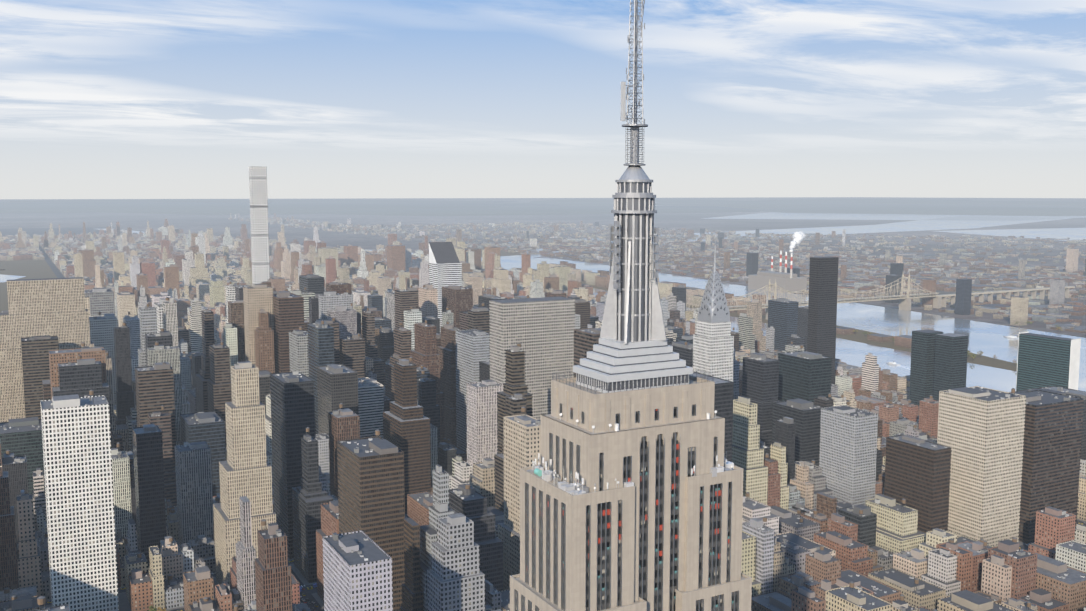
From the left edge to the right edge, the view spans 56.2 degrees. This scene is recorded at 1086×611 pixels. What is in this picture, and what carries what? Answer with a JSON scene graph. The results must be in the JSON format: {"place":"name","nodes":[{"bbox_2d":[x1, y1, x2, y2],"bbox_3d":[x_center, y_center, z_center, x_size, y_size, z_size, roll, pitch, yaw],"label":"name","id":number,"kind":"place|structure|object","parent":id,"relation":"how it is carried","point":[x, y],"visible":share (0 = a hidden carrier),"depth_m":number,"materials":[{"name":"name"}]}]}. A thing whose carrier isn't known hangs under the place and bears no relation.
{"place":"outdoors","nodes":[
{"label":"outdoors","id":0,"kind":"place"},
{"bbox_2d":[0,259,56,311],"bbox_3d":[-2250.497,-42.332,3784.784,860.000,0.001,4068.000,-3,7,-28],"label":"park","id":1,"kind":"structure","parent":0,"point":[35,269],"depth_m":4878.33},
{"bbox_2d":[0,197,1085,337],"bbox_3d":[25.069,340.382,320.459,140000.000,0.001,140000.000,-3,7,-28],"label":"distant land","id":2,"kind":"structure","parent":0,"point":[219,224],"depth_m":11478.66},
{"bbox_2d":[228,213,1085,347],"bbox_3d":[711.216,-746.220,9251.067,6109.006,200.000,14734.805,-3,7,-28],"label":"distant city buildings","id":3,"kind":"structure","parent":2,"relation":"on","point":[1053,278],"depth_m":5291.03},
{"bbox_2d":[748,251,806,293],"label":"ravenswood stacks","id":4,"kind":"object","parent":2,"relation":"on","point":[791,281],"visible":0.92,"depth_m":3867.25,"materials":[{"name":"grey concrete"}]},
{"bbox_2d":[789,231,804,252],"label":"smoke plume","id":5,"kind":"object","parent":4,"relation":"attached to","point":[798,237],"depth_m":3840.63,"materials":[{"name":"white"}]},
{"bbox_2d":[660,271,1074,311],"bbox_3d":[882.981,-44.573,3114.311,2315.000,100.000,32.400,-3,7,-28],"label":"bridge","id":6,"kind":"structure","parent":2,"relation":"on","point":[851,300],"depth_m":3170.71,"materials":[{"name":"beige metal"}]},
{"bbox_3d":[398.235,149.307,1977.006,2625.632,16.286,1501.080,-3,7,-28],"label":"tree trunks and limbs","id":7,"kind":"object","parent":2,"relation":"on","visible":0},
{"bbox_2d":[149,322,1072,610],"bbox_3d":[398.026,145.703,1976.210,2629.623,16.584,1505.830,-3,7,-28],"label":"tree foliage","id":8,"kind":"object","parent":7,"relation":"on","point":[837,326],"visible":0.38,"depth_m":2305.74,"materials":[{"name":"green plant"}]},
{"bbox_2d":[0,212,1085,391],"bbox_3d":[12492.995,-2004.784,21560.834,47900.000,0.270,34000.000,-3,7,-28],"label":"river","id":9,"kind":"structure","parent":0,"point":[989,340],"depth_m":3230.30,"materials":[{"name":"blue liquid"}]},
{"bbox_2d":[428,246,1016,370],"bbox_3d":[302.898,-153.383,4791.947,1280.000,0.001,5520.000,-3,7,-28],"label":"islands","id":10,"kind":"object","parent":9,"relation":"in","point":[859,336],"depth_m":2559.36,"materials":[{"name":"green plant"}]},
{"bbox_2d":[887,335,1085,369],"bbox_3d":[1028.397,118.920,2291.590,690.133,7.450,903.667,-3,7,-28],"label":"boats and wakes","id":11,"kind":"object","parent":9,"relation":"on","point":[899,365],"visible":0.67,"depth_m":2230.73,"materials":[{"name":"paint"}]},
{"bbox_2d":[0,199,1085,215],"bbox_3d":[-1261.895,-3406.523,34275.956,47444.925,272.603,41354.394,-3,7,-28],"label":"distant land","id":12,"kind":"structure","parent":0,"point":[558,207],"depth_m":21294.54,"materials":[{"name":"grey"}]},
{"bbox_2d":[0,227,1085,610],"bbox_3d":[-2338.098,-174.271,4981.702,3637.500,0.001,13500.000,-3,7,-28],"label":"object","id":13,"kind":"structure","parent":0,"point":[60,275],"depth_m":5764.39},
{"bbox_2d":[0,166,1085,610],"bbox_3d":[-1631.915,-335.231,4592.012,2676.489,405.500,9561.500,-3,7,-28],"label":"city buildings","id":14,"kind":"structure","parent":13,"relation":"on","point":[346,428],"depth_m":1120.36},
{"bbox_2d":[698,247,729,322],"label":"skyscraper spire","id":15,"kind":"structure","parent":14,"relation":"on","point":[720,316],"depth_m":1201.50,"materials":[{"name":"metal"}]},
{"bbox_2d":[699,272,727,315],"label":"spire windows","id":16,"kind":"structure","parent":15,"relation":"attached to","point":[715,295],"depth_m":1201.44,"materials":[{"name":"black glass"}]},
{"bbox_2d":[18,519,1085,610],"bbox_3d":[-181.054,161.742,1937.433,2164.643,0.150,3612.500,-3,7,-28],"label":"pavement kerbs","id":17,"kind":"structure","parent":13,"relation":"on","point":[124,604],"depth_m":947.23,"materials":[{"name":"grey concrete"}]},
{"bbox_2d":[47,522,1085,610],"bbox_3d":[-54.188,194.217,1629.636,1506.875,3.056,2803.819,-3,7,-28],"label":"traffic cars","id":18,"kind":"object","parent":13,"relation":"on","point":[315,585],"depth_m":963.55,"materials":[{"name":"paint"}]},
{"bbox_2d":[510,375,751,610],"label":"skyscraper","id":19,"kind":"structure","parent":13,"relation":"on","point":[699,431],"depth_m":276.52,"materials":[{"name":"stone"}]},
{"bbox_2d":[514,221,738,610],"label":"window trim","id":20,"kind":"structure","parent":19,"relation":"on","point":[555,563],"depth_m":277.67,"materials":[{"name":"silver metal"}]},
{"bbox_2d":[516,404,737,610],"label":"windows","id":21,"kind":"structure","parent":19,"relation":"in","point":[645,531],"depth_m":276.88,"materials":[{"name":"black glass"}]},
{"bbox_2d":[527,410,733,494],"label":"roof equipment","id":22,"kind":"object","parent":19,"relation":"on","point":[574,488],"visible":0.6,"depth_m":277.86,"materials":[{"name":"white metal"}]},
{"bbox_2d":[573,82,692,392],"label":"esb observatory tiers","id":23,"kind":"object","parent":19,"relation":"on","point":[602,367],"visible":0.73,"depth_m":277.96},
{"bbox_2d":[600,165,665,343],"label":"mooring mast","id":24,"kind":"object","parent":23,"relation":"on","point":[634,173],"visible":0.9,"depth_m":277.55,"materials":[{"name":"silver metal"}]},
{"bbox_2d":[622,0,647,165],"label":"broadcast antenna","id":25,"kind":"object","parent":24,"relation":"on","point":[634,140],"visible":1,"depth_m":276.02,"materials":[{"name":"grey metal"}]},
{"bbox_2d":[0,0,1085,198],"label":"sky","id":26,"kind":"structure","parent":0,"point":[100,99],"materials":[{"name":"blue"}]},
{"bbox_2d":[552,182,712,392],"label":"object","id":27,"kind":"object","parent":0,"point":[620,387],"visible":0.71,"depth_m":277.39,"materials":[{"name":"grey metal"}]},
{"bbox_2d":[766,288,1068,319],"bbox_3d":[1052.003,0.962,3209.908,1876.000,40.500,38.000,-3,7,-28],"label":"bridge piers","id":28,"kind":"structure","parent":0,"point":[938,302],"depth_m":3408.05,"materials":[{"name":"beige stone"}]}
]}

